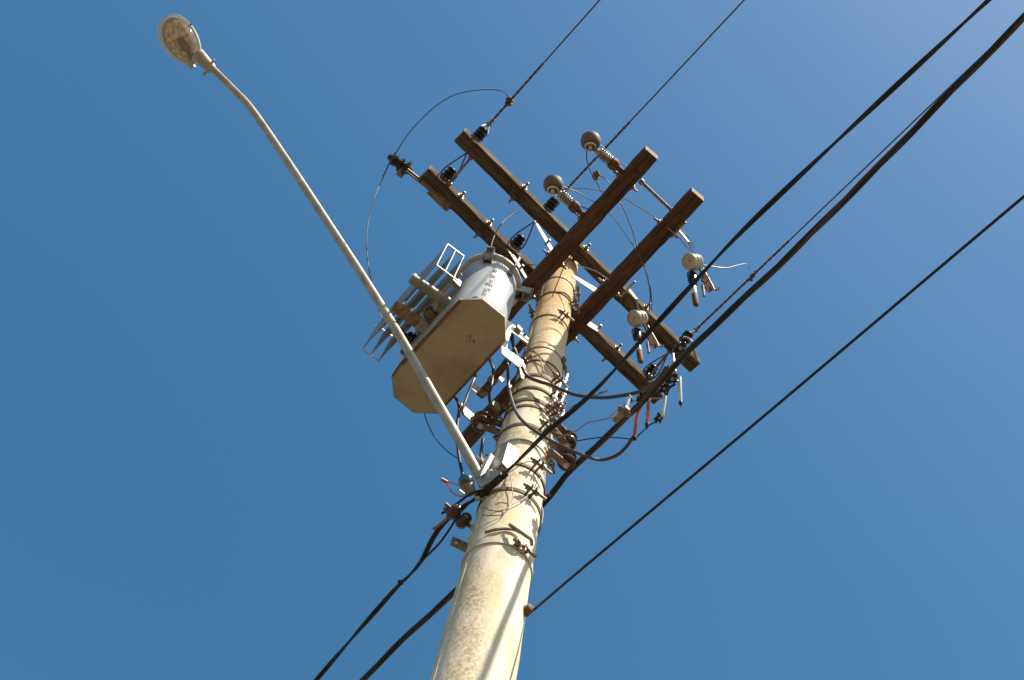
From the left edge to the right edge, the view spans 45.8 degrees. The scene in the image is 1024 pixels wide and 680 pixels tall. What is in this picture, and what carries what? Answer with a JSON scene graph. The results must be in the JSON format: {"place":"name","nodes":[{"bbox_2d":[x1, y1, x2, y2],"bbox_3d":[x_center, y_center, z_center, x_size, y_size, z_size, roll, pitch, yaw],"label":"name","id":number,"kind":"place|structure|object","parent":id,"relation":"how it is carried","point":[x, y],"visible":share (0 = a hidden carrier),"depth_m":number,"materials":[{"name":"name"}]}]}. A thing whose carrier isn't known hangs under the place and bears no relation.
{"place":"outdoors","nodes":[
{"label":"outdoors","id":0,"kind":"place"},
{"bbox_2d":[0,0,1023,679],"label":"sky","id":1,"kind":"structure","parent":0,"point":[207,472],"materials":[{"name":"blue"}]},
{"bbox_2d":[654,412,663,423],"bbox_3d":[0.699,0.374,5.778,0.048,0.051,0.056,12,-67,2],"label":"cable connector","id":2,"kind":"object","parent":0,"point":[658,417],"visible":0.94,"depth_m":5.76,"materials":[{"name":"black metal"}]},
{"bbox_2d":[577,421,655,441],"bbox_3d":[0.523,0.465,5.941,0.459,0.196,0.058,-26,-73,16],"label":"lead wire","id":3,"kind":"object","parent":2,"relation":"attached to","point":[615,437],"visible":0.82,"depth_m":5.95,"materials":[{"name":"black rubber"}]},
{"label":"ground","id":4,"kind":"structure","parent":0,"visible":0},
{"bbox_2d":[430,256,580,679],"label":"utility pole","id":5,"kind":"object","parent":4,"relation":"on","point":[481,636],"visible":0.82,"depth_m":5.19,"materials":[{"name":"concrete"}]},
{"bbox_2d":[159,14,518,488],"bbox_3d":[-1.181,-0.687,6.790,3.094,3.009,0.270,33,-68,-7],"label":"street lamp","id":6,"kind":"object","parent":5,"relation":"attached to","point":[180,38],"visible":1,"depth_m":6.89,"materials":[{"name":"metal"}]},
{"bbox_2d":[314,473,508,679],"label":"service cable","id":7,"kind":"object","parent":5,"relation":"attached to","point":[373,613],"visible":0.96,"depth_m":5.70,"materials":[{"name":"black rubber"}]},
{"bbox_2d":[398,579,404,584],"bbox_3d":[-0.514,1.123,5.618,0.033,0.032,0.031,0,-68,7],"label":"cable clip","id":8,"kind":"object","parent":7,"relation":"attached to","point":[400,582],"visible":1,"depth_m":5.61,"materials":[{"name":"black plastic"}]},
{"bbox_2d":[422,496,474,560],"bbox_3d":[-0.284,0.852,5.535,0.027,0.071,0.422,37,-69,-8],"label":"tail wire","id":9,"kind":"object","parent":7,"relation":"attached to","point":[441,540],"visible":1,"depth_m":5.52,"materials":[{"name":"black rubber"}]},
{"bbox_2d":[362,244,533,422],"bbox_3d":[-0.345,-0.079,6.948,0.943,0.976,0.798,12,-67,2],"label":"transformer","id":10,"kind":"object","parent":5,"relation":"attached to","point":[461,323],"visible":0.89,"depth_m":6.68,"materials":[{"name":"grey paint"}]},
{"bbox_2d":[424,413,456,457],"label":"lead wire","id":11,"kind":"object","parent":10,"relation":"attached to","point":[436,439],"visible":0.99,"depth_m":6.15,"materials":[{"name":"black rubber"}]},
{"bbox_2d":[454,396,463,474],"bbox_3d":[-0.288,0.455,6.217,0.272,1.155,0.043,-24,-73,15],"label":"cable lead","id":12,"kind":"object","parent":10,"relation":"hanging from","point":[457,449],"visible":0.69,"depth_m":6.07,"materials":[{"name":"black rubber"}]},
{"bbox_2d":[456,373,476,419],"bbox_3d":[-0.240,0.280,6.601,0.049,0.508,0.159,12,-67,2],"label":"cable lead","id":13,"kind":"object","parent":10,"relation":"hanging from","point":[468,392],"visible":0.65,"depth_m":6.54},
{"bbox_2d":[487,358,498,414],"bbox_3d":[-0.096,0.227,6.751,0.184,0.560,0.068,44,-70,-11],"label":"cable lead","id":14,"kind":"object","parent":10,"relation":"hanging from","point":[495,410],"visible":0.91,"depth_m":6.59,"materials":[{"name":"black rubber"}]},
{"bbox_2d":[511,333,514,352],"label":"cable lead","id":15,"kind":"object","parent":10,"relation":"hanging from","point":[513,341],"visible":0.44,"depth_m":6.89,"materials":[{"name":"black rubber"}]},
{"bbox_2d":[443,502,472,539],"bbox_3d":[-0.224,0.824,5.444,0.211,0.184,0.088,32,-68,-6],"label":"strain insulator","id":16,"kind":"object","parent":5,"relation":"attached to","point":[454,512],"visible":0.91,"depth_m":5.45,"materials":[{"name":"brown ceramic"}]},
{"bbox_2d":[432,517,447,529],"bbox_3d":[-0.317,0.827,5.486,0.110,0.014,0.015,-41,-78,19],"label":"cable stub","id":17,"kind":"object","parent":16,"relation":"attached to","point":[440,523],"visible":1,"depth_m":5.48,"materials":[{"name":"orange metal"}]},
{"bbox_2d":[441,489,480,514],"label":"tail wire","id":18,"kind":"object","parent":16,"relation":"attached to","point":[465,497],"visible":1,"depth_m":5.49,"materials":[{"name":"black rubber"}]},
{"bbox_2d":[450,537,467,551],"bbox_3d":[-0.217,0.901,5.301,0.113,0.062,0.043,12,-67,2],"label":"drilled bar","id":19,"kind":"object","parent":5,"relation":"attached to","point":[461,545],"visible":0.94,"depth_m":5.30,"materials":[{"name":"metal"}]},
{"bbox_2d":[458,474,475,496],"bbox_3d":[-0.207,0.679,5.606,0.073,0.125,0.107,-31,-75,17],"label":"photocell","id":20,"kind":"object","parent":5,"relation":"attached to","point":[466,482],"visible":0.9,"depth_m":5.59,"materials":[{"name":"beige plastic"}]},
{"bbox_2d":[440,478,473,496],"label":"red wire","id":21,"kind":"object","parent":20,"relation":"attached to","point":[444,480],"visible":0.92,"depth_m":5.61,"materials":[{"name":"red plastic"}]},
{"bbox_2d":[479,437,484,466],"bbox_3d":[-0.152,0.558,5.987,0.081,0.424,0.035,-39,-77,19],"label":"cable lead","id":22,"kind":"object","parent":5,"relation":"attached to","point":[481,448],"visible":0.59,"depth_m":5.99,"materials":[{"name":"grey metal"}]},
{"bbox_2d":[472,410,501,435],"bbox_3d":[-0.110,0.442,6.424,0.201,0.136,0.100,12,-67,2],"label":"spool insulator","id":23,"kind":"object","parent":5,"relation":"attached to","point":[482,420],"visible":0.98,"depth_m":6.38,"materials":[{"name":"brown ceramic"}]},
{"bbox_2d":[475,472,506,500],"bbox_3d":[-0.091,0.672,5.478,0.175,0.074,0.061,-41,-78,19],"label":"dead end clamp","id":24,"kind":"object","parent":5,"relation":"attached to","point":[493,483],"visible":0.98,"depth_m":5.46,"materials":[{"name":"black metal"}]},
{"bbox_2d":[482,502,508,515],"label":"slack wire","id":25,"kind":"object","parent":5,"relation":"attached to","point":[501,514],"visible":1,"depth_m":5.24,"materials":[{"name":"metal"}]},
{"bbox_2d":[482,473,512,511],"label":"slack wire","id":26,"kind":"object","parent":5,"relation":"attached to","point":[511,502],"visible":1,"depth_m":5.32,"materials":[{"name":"metal"}]},
{"bbox_2d":[476,338,528,398],"bbox_3d":[-0.058,0.164,7.197,0.062,0.064,0.479,36,-68,-8],"label":"support angle","id":27,"kind":"object","parent":5,"relation":"attached to","point":[499,372],"visible":0.71,"depth_m":7.20,"materials":[{"name":"metal"}]},
{"bbox_2d":[512,457,541,503],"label":"slack wire","id":28,"kind":"object","parent":5,"relation":"attached to","point":[531,492],"visible":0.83,"depth_m":5.46,"materials":[{"name":"metal"}]},
{"bbox_2d":[524,604,533,616],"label":"knob insulator","id":29,"kind":"object","parent":5,"relation":"attached to","point":[528,608],"visible":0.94,"depth_m":4.78,"materials":[{"name":"ceramic"}]},
{"bbox_2d":[528,195,1023,614],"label":"overhead cable","id":30,"kind":"object","parent":29,"relation":"attached to","point":[950,258],"visible":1,"depth_m":4.34,"materials":[{"name":"black rubber"}]},
{"bbox_2d":[533,506,543,565],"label":"ground wire","id":31,"kind":"object","parent":5,"relation":"attached to","point":[541,522],"visible":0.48,"depth_m":5.47,"materials":[{"name":"metal"}]},
{"bbox_2d":[526,345,552,371],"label":"slack wire","id":32,"kind":"object","parent":5,"relation":"attached to","point":[541,358],"visible":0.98,"depth_m":6.83,"materials":[{"name":"metal"}]},
{"bbox_2d":[420,166,663,403],"bbox_3d":[0.238,-0.381,8.804,2.398,0.110,0.203,44,-70,-11],"label":"crossarm","id":33,"kind":"object","parent":5,"relation":"attached to","point":[474,219],"visible":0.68,"depth_m":8.69,"materials":[{"name":"brown wood"}]},
{"bbox_2d":[387,154,450,210],"bbox_3d":[-0.649,-1.138,8.581,0.557,0.142,0.131,35,-68,-8],"label":"post insulator","id":34,"kind":"object","parent":33,"relation":"attached to","point":[403,167],"visible":1,"depth_m":8.54,"materials":[{"name":"metal"}]},
{"bbox_2d":[366,162,392,334],"bbox_3d":[-0.836,-0.573,7.882,0.254,1.873,0.787,-31,-75,17],"label":"jumper wire","id":35,"kind":"object","parent":34,"relation":"hanging from","point":[366,238],"visible":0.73,"depth_m":8.04,"materials":[{"name":"metal"}]},
{"bbox_2d":[442,166,455,180],"bbox_3d":[-0.455,-1.176,8.650,0.088,0.117,0.127,40,-69,-10],"label":"pin insulator","id":36,"kind":"object","parent":33,"relation":"on","point":[449,173],"visible":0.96,"depth_m":8.62,"materials":[{"name":"ceramic"}]},
{"bbox_2d":[440,153,466,181],"bbox_3d":[-0.348,-1.284,8.620,0.116,0.067,0.422,43,-70,-11],"label":"tie loop","id":37,"kind":"object","parent":36,"relation":"attached to","point":[465,154],"visible":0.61,"depth_m":8.63,"materials":[{"name":"metal"}]},
{"bbox_2d":[507,249,526,277],"bbox_3d":[0.010,-0.600,8.627,0.313,0.422,0.050,39,-69,-9],"label":"crossarm brace","id":38,"kind":"object","parent":33,"relation":"attached to","point":[518,265],"visible":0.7,"depth_m":8.56,"materials":[{"name":"white paint"}]},
{"bbox_2d":[511,234,524,248],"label":"pin insulator","id":39,"kind":"object","parent":33,"relation":"attached to","point":[518,241],"visible":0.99,"depth_m":8.76,"materials":[{"name":"ceramic"}]},
{"bbox_2d":[510,220,534,249],"bbox_3d":[0.140,-0.813,8.754,0.116,0.067,0.411,42,-69,-10],"label":"tie loop","id":40,"kind":"object","parent":39,"relation":"attached to","point":[533,223],"visible":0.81,"depth_m":8.76,"materials":[{"name":"metal"}]},
{"bbox_2d":[587,322,601,331],"bbox_3d":[0.590,-0.100,8.705,0.110,0.125,0.050,39,-69,-9],"label":"crossarm brace","id":41,"kind":"object","parent":33,"relation":"attached to","point":[593,326],"visible":1,"depth_m":8.71,"materials":[{"name":"white paint"}]},
{"bbox_2d":[644,364,657,377],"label":"pin insulator","id":42,"kind":"object","parent":33,"relation":"on","point":[650,369],"visible":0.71,"depth_m":9.03,"materials":[{"name":"ceramic"}]},
{"bbox_2d":[643,354,666,378],"bbox_3d":[1.140,0.140,9.023,0.407,0.067,0.116,-42,-78,20],"label":"tie loop","id":43,"kind":"object","parent":42,"relation":"attached to","point":[660,368],"visible":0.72,"depth_m":9.04,"materials":[{"name":"metal"}]},
{"bbox_2d":[534,221,552,249],"bbox_3d":[0.223,-0.712,8.315,0.208,0.351,0.050,39,-69,-9],"label":"crossarm brace","id":44,"kind":"object","parent":5,"relation":"attached to","point":[547,243],"visible":0.88,"depth_m":8.31,"materials":[{"name":"white paint"}]},
{"bbox_2d":[545,440,576,470],"bbox_3d":[0.244,0.570,5.978,0.164,0.136,0.094,38,-69,-9],"label":"spool insulator","id":45,"kind":"object","parent":5,"relation":"attached to","point":[564,459],"visible":0.94,"depth_m":5.94,"materials":[{"name":"brown ceramic"}]},
{"bbox_2d":[553,417,612,439],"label":"lead wire","id":46,"kind":"object","parent":45,"relation":"attached to","point":[582,426],"visible":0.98,"depth_m":6.05,"materials":[{"name":"red metal"}]},
{"bbox_2d":[359,12,1023,679],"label":"overhead cable","id":47,"kind":"object","parent":45,"relation":"attached to","point":[879,164],"visible":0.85,"depth_m":5.53,"materials":[{"name":"black rubber"}]},
{"bbox_2d":[612,405,633,423],"bbox_3d":[0.520,0.349,5.741,0.106,0.075,0.077,-18,-71,13],"label":"cable splice","id":48,"kind":"object","parent":47,"relation":"attached to","point":[621,413],"visible":1,"depth_m":5.72,"materials":[{"name":"beige plastic"}]},
{"bbox_2d":[626,396,630,406],"bbox_3d":[0.559,0.297,5.825,0.018,0.076,0.042,32,-68,-6],"label":"connector pin","id":49,"kind":"object","parent":47,"relation":"attached to","point":[628,400],"visible":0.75,"depth_m":5.82,"materials":[{"name":"white"}]},
{"bbox_2d":[631,405,643,440],"bbox_3d":[0.603,0.388,5.819,0.032,0.151,0.156,16,-67,0],"label":"hanging tube","id":50,"kind":"object","parent":47,"relation":"hanging from","point":[633,437],"visible":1,"depth_m":5.79,"materials":[{"name":"red"}]},
{"bbox_2d":[636,391,647,401],"bbox_3d":[0.639,0.275,5.896,0.065,0.075,0.070,12,-67,2],"label":"cable connector","id":51,"kind":"object","parent":47,"relation":"attached to","point":[640,395],"visible":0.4,"depth_m":5.88,"materials":[{"name":"black"}]},
{"bbox_2d":[610,397,662,415],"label":"lead wire","id":52,"kind":"object","parent":51,"relation":"attached to","point":[634,401],"visible":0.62,"depth_m":5.91,"materials":[{"name":"silver metal"}]},
{"bbox_2d":[645,398,650,428],"bbox_3d":[0.649,0.347,5.787,0.023,0.221,0.083,5,-68,4],"label":"hanging tube","id":53,"kind":"object","parent":51,"relation":"hanging from","point":[647,424],"visible":0.77,"depth_m":5.77,"materials":[{"name":"red"}]},
{"bbox_2d":[658,382,668,394],"bbox_3d":[0.734,0.234,5.870,0.056,0.064,0.063,0,-68,7],"label":"cable connector","id":54,"kind":"object","parent":47,"relation":"attached to","point":[663,388],"visible":0.8,"depth_m":5.86,"materials":[{"name":"black plastic"}]},
{"bbox_2d":[665,373,677,384],"bbox_3d":[0.764,0.187,5.796,0.063,0.076,0.069,12,-67,2],"label":"cable connector","id":55,"kind":"object","parent":47,"relation":"attached to","point":[672,378],"visible":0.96,"depth_m":5.78,"materials":[{"name":"black plastic"}]},
{"bbox_2d":[665,383,675,395],"bbox_3d":[0.756,0.238,5.806,0.022,0.032,0.080,35,-68,-8],"label":"drop lead","id":56,"kind":"object","parent":55,"relation":"attached to","point":[669,388],"visible":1,"depth_m":5.81,"materials":[{"name":"black rubber"}]},
{"bbox_2d":[661,395,666,416],"bbox_3d":[0.723,0.313,5.758,0.017,0.134,0.061,18,-67,-1],"label":"hanging tube","id":57,"kind":"object","parent":56,"relation":"hanging from","point":[663,406],"visible":1,"depth_m":5.75,"materials":[{"name":"white"}]},
{"bbox_2d":[671,353,676,372],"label":"white lead","id":58,"kind":"object","parent":55,"relation":"attached to","point":[673,359],"visible":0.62,"depth_m":5.95,"materials":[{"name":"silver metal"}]},
{"bbox_2d":[678,376,682,406],"bbox_3d":[0.795,0.244,5.728,0.020,0.221,0.069,-2,-68,8],"label":"hanging tube","id":59,"kind":"object","parent":55,"relation":"hanging from","point":[680,389],"visible":1,"depth_m":5.73,"materials":[{"name":"white"}]},
{"bbox_2d":[552,256,571,296],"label":"ground wire","id":60,"kind":"object","parent":5,"relation":"attached to","point":[560,275],"visible":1,"depth_m":7.82,"materials":[{"name":"metal"}]},
{"bbox_2d":[549,417,576,448],"bbox_3d":[0.256,0.482,6.158,0.094,0.136,0.177,-39,-77,19],"label":"spool insulator","id":61,"kind":"object","parent":5,"relation":"attached to","point":[569,440],"visible":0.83,"depth_m":6.12,"materials":[{"name":"brown ceramic"}]},
{"bbox_2d":[505,343,632,461],"bbox_3d":[0.272,0.296,6.461,0.767,1.264,0.157,4,-68,5],"label":"cable lead","id":62,"kind":"object","parent":5,"relation":"attached to","point":[537,432],"visible":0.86,"depth_m":5.93,"materials":[{"name":"black rubber"}]},
{"bbox_2d":[454,128,699,371],"bbox_3d":[0.489,-0.623,8.676,2.398,0.111,0.203,44,-70,-11],"label":"crossarm","id":63,"kind":"object","parent":5,"relation":"attached to","point":[511,185],"visible":0.84,"depth_m":8.57,"materials":[{"name":"brown wood"}]},
{"bbox_2d":[447,156,472,185],"bbox_3d":[-0.366,-1.195,8.541,0.035,0.040,0.269,39,-69,-9],"label":"spacer rod","id":64,"kind":"object","parent":63,"relation":"attached to","point":[449,182],"visible":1,"depth_m":8.54,"materials":[{"name":"metal"}]},
{"bbox_2d":[473,126,487,140],"bbox_3d":[-0.229,-1.441,8.517,0.088,0.117,0.127,40,-69,-10],"label":"pin insulator","id":65,"kind":"object","parent":63,"relation":"on","point":[480,133],"visible":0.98,"depth_m":8.49,"materials":[{"name":"ceramic"}]},
{"bbox_2d":[478,0,599,135],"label":"line conductor","id":66,"kind":"object","parent":65,"relation":"attached to","point":[508,101],"visible":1,"depth_m":8.52,"materials":[{"name":"metal"}]},
{"bbox_2d":[394,89,507,154],"bbox_3d":[-0.483,-1.583,8.556,0.914,0.208,0.203,-23,-72,15],"label":"jumper wire","id":67,"kind":"object","parent":66,"relation":"attached to","point":[441,102],"visible":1,"depth_m":8.52,"materials":[{"name":"metal"}]},
{"bbox_2d":[491,210,521,246],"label":"lead wire","id":68,"kind":"object","parent":63,"relation":"hanging from","point":[501,224],"visible":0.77,"depth_m":8.46,"materials":[{"name":"metal"}]},
{"bbox_2d":[544,197,558,211],"bbox_3d":[0.276,-0.961,8.652,0.088,0.117,0.127,40,-69,-10],"label":"pin insulator","id":69,"kind":"object","parent":63,"relation":"on","point":[552,203],"visible":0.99,"depth_m":8.63,"materials":[{"name":"ceramic"}]},
{"bbox_2d":[549,0,744,205],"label":"line conductor","id":70,"kind":"object","parent":69,"relation":"attached to","point":[596,174],"visible":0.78,"depth_m":8.52,"materials":[{"name":"metal"}]},
{"bbox_2d":[647,350,669,378],"bbox_3d":[1.088,0.172,8.926,0.035,0.040,0.270,34,-68,-7],"label":"spacer rod","id":71,"kind":"object","parent":63,"relation":"attached to","point":[649,375],"visible":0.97,"depth_m":8.93,"materials":[{"name":"metal"}]},
{"bbox_2d":[672,341,685,352],"bbox_3d":[0.858,0.038,6.213,0.072,0.087,0.065,0,-68,7],"label":"cable connector","id":72,"kind":"object","parent":63,"relation":"attached to","point":[680,347],"visible":0.94,"depth_m":6.19,"materials":[{"name":"black plastic"}]},
{"bbox_2d":[679,330,692,344],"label":"pin insulator","id":73,"kind":"object","parent":63,"relation":"on","point":[688,333],"visible":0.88,"depth_m":8.90,"materials":[{"name":"ceramic"}]},
{"bbox_2d":[683,56,980,338],"bbox_3d":[9.788,-8.663,4.805,0.118,0.725,25.649,41,-69,-10],"label":"line conductor","id":74,"kind":"object","parent":73,"relation":"attached to","point":[699,326],"visible":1,"depth_m":8.75,"materials":[{"name":"metal"}]},
{"bbox_2d":[704,263,750,270],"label":"lead wire","id":75,"kind":"object","parent":74,"relation":"hanging from","point":[731,266],"visible":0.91,"depth_m":8.00,"materials":[{"name":"silver metal"}]},
{"bbox_2d":[683,336,697,360],"bbox_3d":[1.309,0.051,8.815,0.057,0.145,0.174,-35,-76,18],"label":"white lead","id":76,"kind":"object","parent":63,"relation":"attached to","point":[694,350],"visible":0.81,"depth_m":8.78,"materials":[{"name":"silver metal"}]},
{"bbox_2d":[546,390,608,421],"bbox_3d":[0.325,0.327,5.962,0.287,0.412,0.025,4,-68,5],"label":"lead wire","id":77,"kind":"object","parent":5,"relation":"attached to","point":[599,393],"visible":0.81,"depth_m":5.96,"materials":[{"name":"grey metal"}]},
{"bbox_2d":[461,187,703,447],"bbox_3d":[0.427,-0.106,8.156,0.203,0.110,2.398,39,-69,-9],"label":"crossarm","id":78,"kind":"object","parent":5,"relation":"attached to","point":[650,244],"visible":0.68,"depth_m":7.94,"materials":[{"name":"brown wood"}]},
{"bbox_2d":[577,265,608,279],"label":"lead wire","id":79,"kind":"object","parent":78,"relation":"attached to","point":[593,270],"visible":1,"depth_m":8.00,"materials":[{"name":"silver metal"}]},
{"bbox_2d":[566,188,688,249],"bbox_3d":[0.772,-0.868,8.022,0.870,0.610,0.147,16,-67,0],"label":"lead wire","id":80,"kind":"object","parent":78,"relation":"attached to","point":[635,205],"visible":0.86,"depth_m":7.92,"materials":[{"name":"silver metal"}]},
{"bbox_2d":[620,281,663,363],"bbox_3d":[0.812,-0.103,7.829,0.179,0.495,0.405,-28,-74,16],"label":"fuse cutout","id":81,"kind":"object","parent":78,"relation":"hanging from","point":[636,319],"visible":0.88,"depth_m":7.93,"materials":[{"name":"ceramic"}]},
{"bbox_2d":[638,179,673,211],"bbox_3d":[0.927,-0.921,7.764,0.298,0.040,0.035,41,-69,-10],"label":"spacer rod","id":82,"kind":"object","parent":78,"relation":"attached to","point":[654,194],"visible":1,"depth_m":7.75,"materials":[{"name":"metal"}]},
{"bbox_2d":[671,221,719,306],"bbox_3d":[1.132,-0.468,7.644,0.172,0.496,0.427,-29,-74,17],"label":"fuse cutout","id":83,"kind":"object","parent":78,"relation":"hanging from","point":[692,262],"visible":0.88,"depth_m":7.75,"materials":[{"name":"ceramic"}]},
{"bbox_2d":[508,146,657,320],"bbox_3d":[0.125,-0.362,8.087,0.203,0.111,2.398,39,-69,-9],"label":"crossarm","id":84,"kind":"object","parent":5,"relation":"attached to","point":[621,185],"visible":0.63,"depth_m":7.83,"materials":[{"name":"red wood"}]},
{"bbox_2d":[543,175,584,219],"bbox_3d":[0.344,-0.913,7.865,0.130,0.127,0.377,-36,-76,18],"label":"surge arrester","id":85,"kind":"object","parent":84,"relation":"attached to","point":[552,184],"visible":1,"depth_m":7.82,"materials":[{"name":"ceramic"}]},
{"bbox_2d":[563,186,651,310],"bbox_3d":[0.672,-0.644,7.857,0.142,0.416,0.939,-37,-77,19],"label":"lead wire","id":86,"kind":"object","parent":85,"relation":"attached to","point":[627,237],"visible":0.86,"depth_m":7.88,"materials":[{"name":"metal"}]},
{"bbox_2d":[581,131,624,176],"bbox_3d":[0.581,-1.171,7.733,0.130,0.127,0.382,-37,-76,19],"label":"surge arrester","id":87,"kind":"object","parent":84,"relation":"attached to","point":[590,141],"visible":1,"depth_m":7.68,"materials":[{"name":"ceramic"}]},
{"bbox_2d":[586,150,650,311],"bbox_3d":[0.703,-0.743,7.843,0.108,0.470,1.087,-24,-73,15],"label":"lead wire","id":88,"kind":"object","parent":87,"relation":"attached to","point":[631,229],"visible":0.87,"depth_m":7.84,"materials":[{"name":"metal"}]},
{"bbox_2d":[600,144,626,166],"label":"lead wire","id":89,"kind":"object","parent":84,"relation":"attached to","point":[613,156],"visible":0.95,"depth_m":7.79,"materials":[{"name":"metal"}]},
{"bbox_2d":[571,275,596,291],"bbox_3d":[0.508,-0.378,8.140,0.265,0.169,0.050,39,-69,-9],"label":"crossarm brace","id":90,"kind":"object","parent":5,"relation":"attached to","point":[587,285],"visible":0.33,"depth_m":8.12,"materials":[{"name":"white paint"}]},
{"bbox_2d":[510,336,668,398],"bbox_3d":[0.401,0.135,6.465,0.921,0.913,0.191,-13,-70,11],"label":"cable lead","id":91,"kind":"object","parent":5,"relation":"attached to","point":[529,377],"visible":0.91,"depth_m":6.31,"materials":[{"name":"black rubber"}]},
{"bbox_2d":[657,367,667,379],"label":"lead","id":92,"kind":"object","parent":91,"relation":"attached to","point":[663,371],"visible":0.68,"depth_m":5.94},
{"bbox_2d":[502,0,991,476],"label":"overhead cable","id":93,"kind":"object","parent":5,"relation":"attached to","point":[897,84],"visible":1,"depth_m":4.94,"materials":[{"name":"black rubber"}]}
]}

